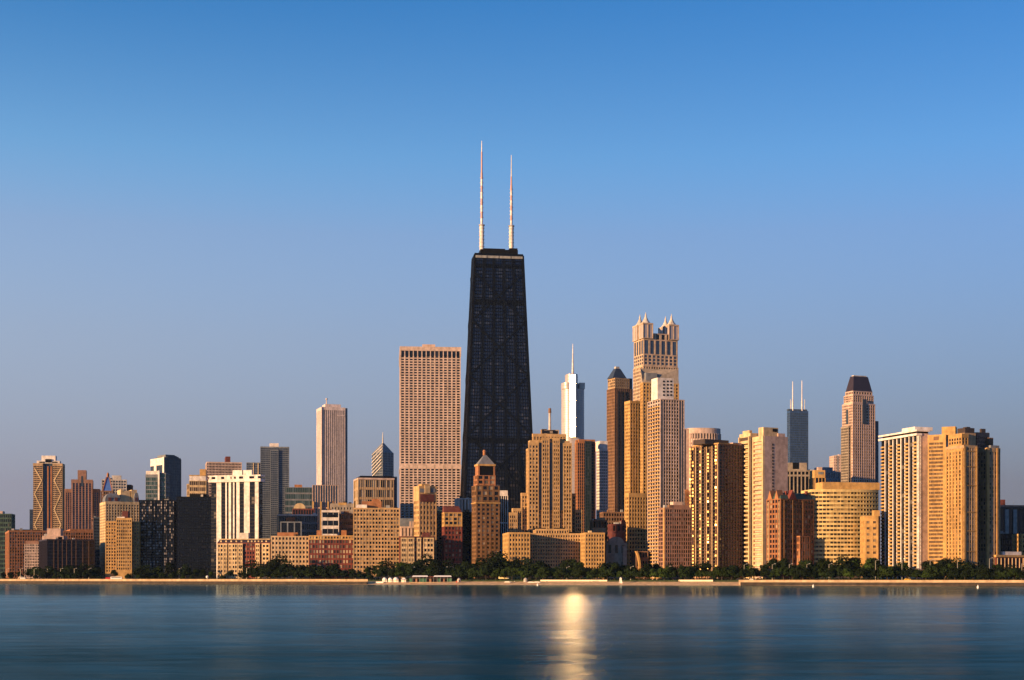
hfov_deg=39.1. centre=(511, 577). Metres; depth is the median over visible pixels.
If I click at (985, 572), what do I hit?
park tree
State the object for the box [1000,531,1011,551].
office block
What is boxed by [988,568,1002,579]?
park tree
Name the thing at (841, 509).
apartment block
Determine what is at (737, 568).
park tree
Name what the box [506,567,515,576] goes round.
park tree
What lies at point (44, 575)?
park tree
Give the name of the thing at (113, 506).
apartment tower
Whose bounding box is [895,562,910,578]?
park tree
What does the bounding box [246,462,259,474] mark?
office tower
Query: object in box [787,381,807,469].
office tower
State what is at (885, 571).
park tree
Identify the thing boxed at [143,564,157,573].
park tree
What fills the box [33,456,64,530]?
apartment tower
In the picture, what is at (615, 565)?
park tree
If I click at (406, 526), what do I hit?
plant block
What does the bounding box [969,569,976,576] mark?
park tree
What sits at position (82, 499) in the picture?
apartment tower
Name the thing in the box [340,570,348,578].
park tree
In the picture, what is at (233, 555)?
apartment block
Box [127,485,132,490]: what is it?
tower block
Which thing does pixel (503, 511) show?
office block
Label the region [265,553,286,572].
park tree
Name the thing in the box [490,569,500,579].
park tree
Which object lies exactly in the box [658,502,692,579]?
apartment block
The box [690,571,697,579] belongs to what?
park tree
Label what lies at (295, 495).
glass tower
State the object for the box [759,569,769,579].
park tree
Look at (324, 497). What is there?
office tower
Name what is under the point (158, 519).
apartment tower
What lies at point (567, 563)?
park tree
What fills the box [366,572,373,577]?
park tree
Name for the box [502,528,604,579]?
hotel
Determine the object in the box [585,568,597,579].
park tree
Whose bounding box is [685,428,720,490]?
apartment tower
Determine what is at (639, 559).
fin house
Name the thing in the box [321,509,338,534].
office block
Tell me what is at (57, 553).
office block
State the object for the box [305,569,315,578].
park tree
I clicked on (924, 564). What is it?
park tree
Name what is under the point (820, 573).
park tree
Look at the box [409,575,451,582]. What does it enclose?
beach pavilion
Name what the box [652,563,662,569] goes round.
park tree
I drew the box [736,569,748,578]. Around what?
park tree
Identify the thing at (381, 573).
park tree
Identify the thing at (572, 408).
glass tower
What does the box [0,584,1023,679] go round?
water
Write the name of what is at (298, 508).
office block
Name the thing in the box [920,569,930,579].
park tree
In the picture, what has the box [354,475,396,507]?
office block
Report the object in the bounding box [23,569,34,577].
park tree
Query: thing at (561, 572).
park tree
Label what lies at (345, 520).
apartment block
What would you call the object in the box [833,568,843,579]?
park tree
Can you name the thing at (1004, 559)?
club house
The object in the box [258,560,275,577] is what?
park tree
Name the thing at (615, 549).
stone hall
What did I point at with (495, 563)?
park tree
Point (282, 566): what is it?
park tree
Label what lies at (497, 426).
tapered tower
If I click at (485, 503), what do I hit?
brick tower
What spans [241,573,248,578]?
park tree
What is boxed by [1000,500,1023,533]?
office block
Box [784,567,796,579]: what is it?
park tree
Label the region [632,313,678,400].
tower
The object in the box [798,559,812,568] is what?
park tree
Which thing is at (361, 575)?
park tree
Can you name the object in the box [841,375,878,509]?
apartment tower
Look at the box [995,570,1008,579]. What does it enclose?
park tree
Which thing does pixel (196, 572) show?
park tree
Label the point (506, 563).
park tree
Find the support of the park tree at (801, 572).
on the lawn
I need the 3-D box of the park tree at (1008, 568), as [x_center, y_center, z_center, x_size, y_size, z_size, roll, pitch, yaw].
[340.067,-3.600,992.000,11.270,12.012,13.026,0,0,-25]
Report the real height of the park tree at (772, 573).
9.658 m
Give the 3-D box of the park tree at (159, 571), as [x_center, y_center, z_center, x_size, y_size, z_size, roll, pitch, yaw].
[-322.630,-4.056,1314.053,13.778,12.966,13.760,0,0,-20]
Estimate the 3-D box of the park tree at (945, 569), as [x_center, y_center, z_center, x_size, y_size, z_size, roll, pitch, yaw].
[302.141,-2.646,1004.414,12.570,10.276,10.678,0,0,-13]
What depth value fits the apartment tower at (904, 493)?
1064.38 m
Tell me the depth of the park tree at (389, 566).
1206.09 m
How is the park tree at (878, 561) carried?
on the lawn
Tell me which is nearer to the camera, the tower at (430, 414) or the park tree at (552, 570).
the park tree at (552, 570)
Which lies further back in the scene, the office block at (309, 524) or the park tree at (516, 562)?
the office block at (309, 524)
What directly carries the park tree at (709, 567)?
on the lawn
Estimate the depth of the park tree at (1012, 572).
981.55 m
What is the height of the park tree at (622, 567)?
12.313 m
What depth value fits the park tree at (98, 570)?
1345.95 m
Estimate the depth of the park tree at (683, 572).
1079.64 m
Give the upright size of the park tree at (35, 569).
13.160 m
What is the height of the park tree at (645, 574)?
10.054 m
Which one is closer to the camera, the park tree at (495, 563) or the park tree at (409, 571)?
the park tree at (495, 563)
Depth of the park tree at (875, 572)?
1018.80 m
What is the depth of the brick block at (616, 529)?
1340.11 m
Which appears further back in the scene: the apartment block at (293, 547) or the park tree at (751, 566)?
the apartment block at (293, 547)
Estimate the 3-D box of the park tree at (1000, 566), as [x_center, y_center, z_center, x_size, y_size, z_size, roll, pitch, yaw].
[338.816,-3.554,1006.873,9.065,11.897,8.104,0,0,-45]
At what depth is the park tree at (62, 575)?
1347.81 m
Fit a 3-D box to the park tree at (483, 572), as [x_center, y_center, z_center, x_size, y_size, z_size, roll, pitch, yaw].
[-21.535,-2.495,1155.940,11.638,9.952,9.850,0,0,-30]
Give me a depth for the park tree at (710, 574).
1073.33 m
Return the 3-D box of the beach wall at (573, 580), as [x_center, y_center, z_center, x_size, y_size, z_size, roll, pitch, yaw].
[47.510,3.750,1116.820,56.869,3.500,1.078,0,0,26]
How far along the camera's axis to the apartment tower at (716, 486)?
1142.11 m
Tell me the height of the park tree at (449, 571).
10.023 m
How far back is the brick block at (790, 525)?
1088.31 m
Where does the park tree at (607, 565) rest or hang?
on the lawn
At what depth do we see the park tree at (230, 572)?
1280.31 m
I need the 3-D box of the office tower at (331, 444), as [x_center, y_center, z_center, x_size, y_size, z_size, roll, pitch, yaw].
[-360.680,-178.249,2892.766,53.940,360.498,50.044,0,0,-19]
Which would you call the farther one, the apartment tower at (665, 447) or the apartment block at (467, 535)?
the apartment block at (467, 535)
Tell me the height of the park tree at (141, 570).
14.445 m
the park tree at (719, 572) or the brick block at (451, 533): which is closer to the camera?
the park tree at (719, 572)
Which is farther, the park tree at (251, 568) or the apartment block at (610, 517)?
the apartment block at (610, 517)
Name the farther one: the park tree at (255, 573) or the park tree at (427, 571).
the park tree at (255, 573)
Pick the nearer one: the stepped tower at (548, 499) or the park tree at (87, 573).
the park tree at (87, 573)
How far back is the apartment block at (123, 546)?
1387.94 m
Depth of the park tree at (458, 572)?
1161.80 m
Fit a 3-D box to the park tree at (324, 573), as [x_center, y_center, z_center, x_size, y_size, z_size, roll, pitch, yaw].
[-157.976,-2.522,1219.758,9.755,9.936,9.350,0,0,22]
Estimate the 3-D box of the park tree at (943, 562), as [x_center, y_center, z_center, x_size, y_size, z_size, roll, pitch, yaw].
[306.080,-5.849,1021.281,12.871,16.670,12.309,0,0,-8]
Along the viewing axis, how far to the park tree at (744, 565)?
1076.79 m
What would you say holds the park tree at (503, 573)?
on the footpath
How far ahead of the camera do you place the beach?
1110.04 m
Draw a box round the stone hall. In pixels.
[605,537,626,579]
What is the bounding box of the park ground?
[368,580,738,581]
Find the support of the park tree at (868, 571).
on the lawn
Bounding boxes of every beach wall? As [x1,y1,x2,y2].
[540,580,606,580]
[680,580,712,581]
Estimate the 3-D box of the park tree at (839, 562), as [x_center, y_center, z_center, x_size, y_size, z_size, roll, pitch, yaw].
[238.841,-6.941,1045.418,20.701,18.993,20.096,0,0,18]
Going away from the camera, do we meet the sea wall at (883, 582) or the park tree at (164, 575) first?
the sea wall at (883, 582)
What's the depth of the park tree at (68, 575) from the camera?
1341.64 m
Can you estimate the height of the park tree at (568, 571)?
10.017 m
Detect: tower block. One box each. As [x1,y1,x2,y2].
[0,511,14,577]
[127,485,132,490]
[414,484,436,559]
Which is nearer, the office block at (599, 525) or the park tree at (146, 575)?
the park tree at (146, 575)
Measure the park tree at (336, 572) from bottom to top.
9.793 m
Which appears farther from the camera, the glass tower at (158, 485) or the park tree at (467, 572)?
the glass tower at (158, 485)
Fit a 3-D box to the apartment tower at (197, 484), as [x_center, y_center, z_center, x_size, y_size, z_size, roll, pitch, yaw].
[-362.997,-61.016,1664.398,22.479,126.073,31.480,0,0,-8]
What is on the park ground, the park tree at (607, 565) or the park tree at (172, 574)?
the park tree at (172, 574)
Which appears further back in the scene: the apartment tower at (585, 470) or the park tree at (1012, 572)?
the apartment tower at (585, 470)
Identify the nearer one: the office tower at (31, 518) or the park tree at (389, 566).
the park tree at (389, 566)
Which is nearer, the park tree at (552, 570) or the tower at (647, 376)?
the park tree at (552, 570)
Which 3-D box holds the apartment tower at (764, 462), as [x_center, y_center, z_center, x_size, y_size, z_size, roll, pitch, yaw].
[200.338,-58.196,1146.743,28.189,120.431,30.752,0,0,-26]
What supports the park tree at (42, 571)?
on the lawn
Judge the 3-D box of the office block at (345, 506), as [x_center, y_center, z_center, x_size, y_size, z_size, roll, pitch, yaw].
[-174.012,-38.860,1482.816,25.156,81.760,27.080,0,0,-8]
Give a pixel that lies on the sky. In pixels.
(222, 221)
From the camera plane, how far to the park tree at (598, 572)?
1112.90 m
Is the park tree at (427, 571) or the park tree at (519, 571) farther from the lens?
the park tree at (427, 571)
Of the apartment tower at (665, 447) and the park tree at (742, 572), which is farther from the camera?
the apartment tower at (665, 447)
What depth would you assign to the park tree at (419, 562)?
1193.67 m
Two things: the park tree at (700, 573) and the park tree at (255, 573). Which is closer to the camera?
the park tree at (700, 573)
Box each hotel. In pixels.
[353,499,399,579]
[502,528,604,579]
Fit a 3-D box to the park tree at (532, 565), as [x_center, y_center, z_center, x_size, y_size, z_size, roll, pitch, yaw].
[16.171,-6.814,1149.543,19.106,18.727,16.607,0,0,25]
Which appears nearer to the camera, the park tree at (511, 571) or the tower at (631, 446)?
the park tree at (511, 571)
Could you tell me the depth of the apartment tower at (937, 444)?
1036.39 m
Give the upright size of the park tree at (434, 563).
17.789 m
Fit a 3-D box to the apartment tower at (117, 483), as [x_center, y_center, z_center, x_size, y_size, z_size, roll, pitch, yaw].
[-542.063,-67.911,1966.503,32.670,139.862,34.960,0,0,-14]
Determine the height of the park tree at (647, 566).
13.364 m
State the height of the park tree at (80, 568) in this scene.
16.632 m
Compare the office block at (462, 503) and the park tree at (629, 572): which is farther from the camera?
the office block at (462, 503)
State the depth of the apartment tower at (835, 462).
2400.19 m
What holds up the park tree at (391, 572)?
on the footpath
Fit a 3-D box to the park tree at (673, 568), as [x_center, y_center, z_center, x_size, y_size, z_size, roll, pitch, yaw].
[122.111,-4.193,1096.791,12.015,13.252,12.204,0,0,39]
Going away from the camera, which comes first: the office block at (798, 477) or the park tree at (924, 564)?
the park tree at (924, 564)
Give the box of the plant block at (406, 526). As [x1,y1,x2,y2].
[400,518,413,535]
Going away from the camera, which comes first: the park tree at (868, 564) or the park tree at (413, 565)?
the park tree at (868, 564)
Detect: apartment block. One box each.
[24,541,38,578]
[105,511,140,578]
[217,533,270,578]
[271,532,308,578]
[339,511,352,534]
[399,532,433,579]
[462,509,471,578]
[599,510,623,542]
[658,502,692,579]
[801,482,879,579]
[860,510,879,579]
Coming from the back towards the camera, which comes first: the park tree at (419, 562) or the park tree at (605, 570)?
the park tree at (419, 562)
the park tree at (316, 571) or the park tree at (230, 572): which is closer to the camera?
the park tree at (316, 571)
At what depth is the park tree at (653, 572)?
1095.50 m
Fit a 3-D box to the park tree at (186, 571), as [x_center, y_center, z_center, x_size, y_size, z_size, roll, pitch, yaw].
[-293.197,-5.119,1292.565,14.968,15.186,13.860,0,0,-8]
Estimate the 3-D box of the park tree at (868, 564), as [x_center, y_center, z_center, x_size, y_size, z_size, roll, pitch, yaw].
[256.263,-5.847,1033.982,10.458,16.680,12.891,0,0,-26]
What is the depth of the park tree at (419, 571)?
1181.63 m
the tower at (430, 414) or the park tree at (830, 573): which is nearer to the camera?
the park tree at (830, 573)
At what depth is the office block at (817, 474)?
1480.15 m
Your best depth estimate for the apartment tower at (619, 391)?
1688.84 m
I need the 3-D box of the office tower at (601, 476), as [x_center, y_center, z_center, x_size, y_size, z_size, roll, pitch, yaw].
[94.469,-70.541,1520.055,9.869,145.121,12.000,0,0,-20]
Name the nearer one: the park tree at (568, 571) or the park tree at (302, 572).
the park tree at (568, 571)
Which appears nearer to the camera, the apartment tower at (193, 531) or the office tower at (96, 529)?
the apartment tower at (193, 531)
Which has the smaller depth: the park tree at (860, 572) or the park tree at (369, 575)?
the park tree at (860, 572)
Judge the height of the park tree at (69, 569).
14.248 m
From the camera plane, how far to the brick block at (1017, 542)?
1073.61 m
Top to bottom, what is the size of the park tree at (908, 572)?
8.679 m
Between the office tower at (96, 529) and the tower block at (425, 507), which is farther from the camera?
the office tower at (96, 529)
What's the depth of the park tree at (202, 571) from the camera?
1287.13 m
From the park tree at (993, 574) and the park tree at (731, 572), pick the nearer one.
the park tree at (993, 574)
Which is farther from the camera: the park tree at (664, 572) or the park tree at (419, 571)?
the park tree at (419, 571)
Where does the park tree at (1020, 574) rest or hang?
on the lawn
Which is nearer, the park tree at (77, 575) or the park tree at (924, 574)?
the park tree at (924, 574)
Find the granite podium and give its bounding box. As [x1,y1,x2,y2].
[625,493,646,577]
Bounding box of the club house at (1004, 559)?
[994,552,1023,579]
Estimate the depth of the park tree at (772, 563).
1063.17 m
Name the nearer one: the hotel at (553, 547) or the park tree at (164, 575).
the hotel at (553, 547)
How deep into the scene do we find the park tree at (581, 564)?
1131.25 m
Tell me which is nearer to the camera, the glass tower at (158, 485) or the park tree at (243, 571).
the park tree at (243, 571)
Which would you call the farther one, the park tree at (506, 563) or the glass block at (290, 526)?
the glass block at (290, 526)
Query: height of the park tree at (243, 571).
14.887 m
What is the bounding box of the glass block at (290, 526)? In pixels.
[280,522,301,535]
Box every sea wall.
[0,579,367,584]
[739,580,1023,585]
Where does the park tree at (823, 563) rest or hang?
on the lawn
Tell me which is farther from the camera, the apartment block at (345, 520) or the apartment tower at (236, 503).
the apartment block at (345, 520)
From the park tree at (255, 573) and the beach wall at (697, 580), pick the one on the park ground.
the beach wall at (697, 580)
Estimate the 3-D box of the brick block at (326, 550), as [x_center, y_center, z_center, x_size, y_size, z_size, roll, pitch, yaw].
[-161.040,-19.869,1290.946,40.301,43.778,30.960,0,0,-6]
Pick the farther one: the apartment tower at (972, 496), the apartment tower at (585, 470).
the apartment tower at (585, 470)
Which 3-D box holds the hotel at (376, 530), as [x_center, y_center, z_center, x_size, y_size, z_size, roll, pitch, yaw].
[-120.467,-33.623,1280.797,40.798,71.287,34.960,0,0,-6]
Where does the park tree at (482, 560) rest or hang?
on the lawn
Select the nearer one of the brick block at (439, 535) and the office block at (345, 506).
the brick block at (439, 535)
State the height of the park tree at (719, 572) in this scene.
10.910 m
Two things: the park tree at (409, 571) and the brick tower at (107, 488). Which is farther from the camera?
the brick tower at (107, 488)
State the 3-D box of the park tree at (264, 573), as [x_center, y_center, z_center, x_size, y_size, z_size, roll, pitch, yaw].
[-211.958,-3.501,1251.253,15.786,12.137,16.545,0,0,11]
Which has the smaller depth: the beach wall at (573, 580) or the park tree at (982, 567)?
the park tree at (982, 567)
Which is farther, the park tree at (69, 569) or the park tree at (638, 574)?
the park tree at (69, 569)
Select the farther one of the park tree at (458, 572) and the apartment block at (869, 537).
the park tree at (458, 572)
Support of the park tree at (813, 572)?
on the lawn
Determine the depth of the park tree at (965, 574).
994.60 m
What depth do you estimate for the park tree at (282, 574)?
1240.72 m
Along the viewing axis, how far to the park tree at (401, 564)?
1198.07 m
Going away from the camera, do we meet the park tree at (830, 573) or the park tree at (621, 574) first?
the park tree at (830, 573)
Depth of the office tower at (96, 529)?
1537.83 m
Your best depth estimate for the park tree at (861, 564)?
1039.34 m
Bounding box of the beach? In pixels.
[329,581,803,585]
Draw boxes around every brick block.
[5,528,92,578]
[309,530,352,578]
[437,510,441,564]
[442,506,461,578]
[608,520,625,542]
[766,490,813,579]
[1012,534,1023,554]
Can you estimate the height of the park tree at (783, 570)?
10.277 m
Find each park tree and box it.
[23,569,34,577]
[31,566,41,575]
[37,565,51,576]
[40,571,49,578]
[47,567,57,575]
[56,571,67,578]
[62,565,76,573]
[65,573,72,578]
[71,571,82,578]
[72,562,86,573]
[81,569,97,578]
[87,564,103,577]
[133,564,148,575]
[141,572,150,578]
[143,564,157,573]
[152,566,163,577]
[158,573,166,577]
[164,562,176,577]
[168,572,176,577]
[176,563,192,577]
[192,569,199,576]
[199,569,206,576]
[225,570,233,576]
[239,563,252,577]
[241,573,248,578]
[246,559,265,578]
[251,569,258,576]
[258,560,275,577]
[259,566,273,577]
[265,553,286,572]
[271,570,279,578]
[276,559,292,577]
[280,567,288,578]
[284,565,303,578]
[292,567,308,578]
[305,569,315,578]
[312,567,321,578]
[319,568,330,578]
[329,563,339,572]
[329,569,341,578]
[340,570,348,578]
[349,570,357,578]
[357,571,365,578]
[363,567,370,578]
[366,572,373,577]
[369,561,384,578]
[376,570,387,579]
[378,559,395,577]
[388,569,396,576]
[394,566,406,579]
[395,562,405,569]
[404,567,417,576]
[408,561,425,568]
[414,553,432,567]
[416,568,429,575]
[422,567,434,575]
[429,559,441,566]
[430,565,445,575]
[441,559,458,568]
[444,568,456,577]
[453,560,470,577]
[453,567,464,576]
[461,568,470,578]
[464,564,477,568]
[468,567,484,579]
[475,551,501,579]
[479,568,491,576]
[481,550,508,571]
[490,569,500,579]
[499,566,509,579]
[501,560,511,567]
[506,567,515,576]
[509,558,521,577]
[512,566,528,579]
[520,557,541,577]
[523,567,535,579]
[535,567,550,579]
[536,560,546,568]
[548,568,558,578]
[554,567,569,579]
[559,558,578,570]
[567,568,577,578]
[571,566,587,579]
[573,561,583,578]
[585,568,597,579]
[594,570,606,578]
[598,563,614,568]
[598,566,616,579]
[611,562,619,577]
[616,571,624,577]
[617,565,626,570]
[623,568,637,578]
[627,565,636,569]
[633,571,643,577]
[638,564,655,578]
[640,568,650,576]
[649,568,658,577]
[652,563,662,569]
[657,566,671,579]
[665,563,677,577]
[670,570,678,576]
[677,566,692,579]
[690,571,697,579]
[693,562,707,577]
[695,570,706,579]
[701,562,711,571]
[706,570,715,579]
[713,566,728,579]
[724,568,739,579]
[728,565,740,572]
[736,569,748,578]
[741,563,749,577]
[745,565,760,576]
[745,568,759,579]
[759,564,768,579]
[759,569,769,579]
[766,558,780,568]
[769,567,780,579]
[775,567,791,579]
[777,558,791,578]
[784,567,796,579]
[792,567,811,579]
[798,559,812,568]
[806,567,819,579]
[816,558,833,577]
[816,568,825,577]
[824,568,835,579]
[826,555,852,579]
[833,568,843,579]
[841,557,862,570]
[843,567,854,577]
[849,560,865,577]
[855,568,867,579]
[862,567,873,578]
[863,558,874,570]
[871,558,881,578]
[871,569,883,579]
[877,565,895,579]
[893,567,903,578]
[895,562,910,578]
[900,568,913,577]
[911,568,921,577]
[920,560,933,577]
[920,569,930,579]
[925,565,945,579]
[936,557,948,566]
[938,566,948,579]
[946,568,961,579]
[948,557,974,579]
[958,568,970,579]
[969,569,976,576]
[972,564,987,578]
[976,567,990,579]
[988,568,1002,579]
[991,564,1002,569]
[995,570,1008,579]
[1001,563,1015,577]
[1006,568,1020,579]
[1016,569,1023,579]
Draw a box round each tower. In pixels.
[30,509,32,529]
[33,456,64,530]
[64,470,100,530]
[93,517,99,577]
[100,489,138,578]
[101,473,113,502]
[102,475,126,493]
[139,498,176,578]
[145,471,169,499]
[150,455,180,500]
[176,494,210,578]
[187,469,207,496]
[205,456,241,496]
[208,470,264,578]
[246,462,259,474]
[260,443,288,538]
[285,485,311,513]
[312,485,337,529]
[316,398,346,502]
[372,434,393,476]
[399,344,460,517]
[460,141,532,531]
[471,450,499,579]
[509,408,581,532]
[561,346,584,492]
[575,439,595,532]
[595,441,607,519]
[607,367,632,511]
[624,401,639,519]
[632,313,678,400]
[640,368,678,492]
[647,378,684,579]
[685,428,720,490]
[685,489,689,504]
[690,439,741,579]
[738,427,787,578]
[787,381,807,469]
[829,454,840,471]
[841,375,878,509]
[878,427,932,579]
[928,426,956,578]
[944,427,999,579]
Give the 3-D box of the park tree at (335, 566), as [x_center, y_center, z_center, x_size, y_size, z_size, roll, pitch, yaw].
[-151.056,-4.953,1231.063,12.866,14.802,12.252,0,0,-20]
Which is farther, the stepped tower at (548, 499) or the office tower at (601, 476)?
the office tower at (601, 476)
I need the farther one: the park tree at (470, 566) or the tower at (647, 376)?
the tower at (647, 376)
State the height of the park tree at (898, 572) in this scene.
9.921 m
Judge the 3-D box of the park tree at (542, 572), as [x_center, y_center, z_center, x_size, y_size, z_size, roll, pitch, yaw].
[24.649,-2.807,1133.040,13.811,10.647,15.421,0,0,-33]
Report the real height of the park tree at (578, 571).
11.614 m
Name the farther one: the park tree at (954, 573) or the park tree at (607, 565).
the park tree at (607, 565)
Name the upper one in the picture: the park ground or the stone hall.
the stone hall
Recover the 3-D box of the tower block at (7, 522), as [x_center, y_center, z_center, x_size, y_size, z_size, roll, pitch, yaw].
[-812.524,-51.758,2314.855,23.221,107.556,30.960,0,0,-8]
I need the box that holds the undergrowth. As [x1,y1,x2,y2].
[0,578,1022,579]
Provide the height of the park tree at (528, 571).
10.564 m
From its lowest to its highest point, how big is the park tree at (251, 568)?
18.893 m
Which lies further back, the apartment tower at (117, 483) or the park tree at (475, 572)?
the apartment tower at (117, 483)
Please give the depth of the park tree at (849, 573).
1030.64 m
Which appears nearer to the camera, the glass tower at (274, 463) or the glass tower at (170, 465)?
the glass tower at (274, 463)
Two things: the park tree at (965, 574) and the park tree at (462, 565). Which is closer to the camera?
the park tree at (965, 574)
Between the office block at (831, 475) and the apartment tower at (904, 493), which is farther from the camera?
the office block at (831, 475)
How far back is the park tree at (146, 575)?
1302.40 m
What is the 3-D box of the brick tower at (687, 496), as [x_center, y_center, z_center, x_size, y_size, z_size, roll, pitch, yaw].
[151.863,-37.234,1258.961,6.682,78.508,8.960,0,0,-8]
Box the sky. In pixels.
[0,0,1023,563]
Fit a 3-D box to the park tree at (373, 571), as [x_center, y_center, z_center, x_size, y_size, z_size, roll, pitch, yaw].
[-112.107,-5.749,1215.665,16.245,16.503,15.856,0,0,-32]
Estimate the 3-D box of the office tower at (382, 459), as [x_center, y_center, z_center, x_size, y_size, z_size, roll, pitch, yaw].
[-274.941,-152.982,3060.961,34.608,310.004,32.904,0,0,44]
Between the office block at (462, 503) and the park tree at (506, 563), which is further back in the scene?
the office block at (462, 503)
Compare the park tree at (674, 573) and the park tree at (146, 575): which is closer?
the park tree at (674, 573)
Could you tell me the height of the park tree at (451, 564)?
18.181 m
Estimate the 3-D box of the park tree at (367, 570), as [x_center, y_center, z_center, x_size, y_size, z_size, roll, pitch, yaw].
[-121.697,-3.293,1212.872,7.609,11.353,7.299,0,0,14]
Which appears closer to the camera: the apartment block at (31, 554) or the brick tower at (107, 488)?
the apartment block at (31, 554)
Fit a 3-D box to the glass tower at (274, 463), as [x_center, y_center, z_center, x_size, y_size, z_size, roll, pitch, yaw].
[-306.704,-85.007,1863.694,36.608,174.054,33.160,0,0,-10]
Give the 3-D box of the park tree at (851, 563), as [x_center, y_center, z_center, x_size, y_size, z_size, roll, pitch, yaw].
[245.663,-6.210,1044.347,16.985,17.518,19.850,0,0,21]
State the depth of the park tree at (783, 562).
1060.62 m
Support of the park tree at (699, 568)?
on the lawn
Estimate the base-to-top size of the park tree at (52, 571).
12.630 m
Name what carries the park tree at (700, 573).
on the lawn
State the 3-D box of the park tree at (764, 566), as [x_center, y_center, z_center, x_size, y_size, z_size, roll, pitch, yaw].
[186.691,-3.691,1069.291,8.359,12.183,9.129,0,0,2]
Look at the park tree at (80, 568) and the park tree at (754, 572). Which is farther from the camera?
the park tree at (80, 568)
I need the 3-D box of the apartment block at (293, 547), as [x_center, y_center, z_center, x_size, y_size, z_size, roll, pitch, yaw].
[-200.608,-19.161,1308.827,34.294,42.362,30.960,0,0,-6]
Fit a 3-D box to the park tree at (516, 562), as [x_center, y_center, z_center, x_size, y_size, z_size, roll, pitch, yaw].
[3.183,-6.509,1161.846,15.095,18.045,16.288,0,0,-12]
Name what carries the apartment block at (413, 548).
on the ground
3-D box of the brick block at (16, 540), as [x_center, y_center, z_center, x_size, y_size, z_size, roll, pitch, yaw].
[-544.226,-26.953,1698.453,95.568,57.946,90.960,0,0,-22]
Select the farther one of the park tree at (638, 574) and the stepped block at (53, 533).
the stepped block at (53, 533)
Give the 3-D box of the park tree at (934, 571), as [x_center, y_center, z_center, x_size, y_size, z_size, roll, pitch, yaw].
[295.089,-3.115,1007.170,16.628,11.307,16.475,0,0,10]
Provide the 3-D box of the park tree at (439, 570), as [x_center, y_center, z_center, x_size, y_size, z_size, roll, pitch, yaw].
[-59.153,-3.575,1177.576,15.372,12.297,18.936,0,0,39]
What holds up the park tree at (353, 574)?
on the footpath
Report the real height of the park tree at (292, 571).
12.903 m
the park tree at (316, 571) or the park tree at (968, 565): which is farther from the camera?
the park tree at (316, 571)
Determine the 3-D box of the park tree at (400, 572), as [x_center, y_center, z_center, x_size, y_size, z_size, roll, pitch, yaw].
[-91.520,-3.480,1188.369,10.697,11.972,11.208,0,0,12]
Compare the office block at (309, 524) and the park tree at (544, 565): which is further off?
the office block at (309, 524)
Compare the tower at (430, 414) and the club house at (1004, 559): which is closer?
the club house at (1004, 559)
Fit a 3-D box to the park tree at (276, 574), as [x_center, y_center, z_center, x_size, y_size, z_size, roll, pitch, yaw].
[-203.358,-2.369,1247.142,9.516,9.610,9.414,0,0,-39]
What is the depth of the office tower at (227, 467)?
1748.93 m
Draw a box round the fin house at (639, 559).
[631,551,647,579]
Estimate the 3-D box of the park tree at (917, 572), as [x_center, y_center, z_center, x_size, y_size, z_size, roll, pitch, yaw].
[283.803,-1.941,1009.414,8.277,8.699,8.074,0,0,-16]
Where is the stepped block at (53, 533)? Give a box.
[42,528,67,539]
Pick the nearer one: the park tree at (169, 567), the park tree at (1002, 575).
the park tree at (1002, 575)
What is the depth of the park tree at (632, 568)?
1108.14 m
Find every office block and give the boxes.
[39,537,94,578]
[277,513,317,535]
[292,503,313,513]
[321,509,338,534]
[330,501,353,513]
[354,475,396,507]
[454,496,471,511]
[500,490,507,560]
[589,517,606,542]
[788,463,812,492]
[809,467,825,489]
[822,467,840,481]
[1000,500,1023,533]
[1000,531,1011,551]

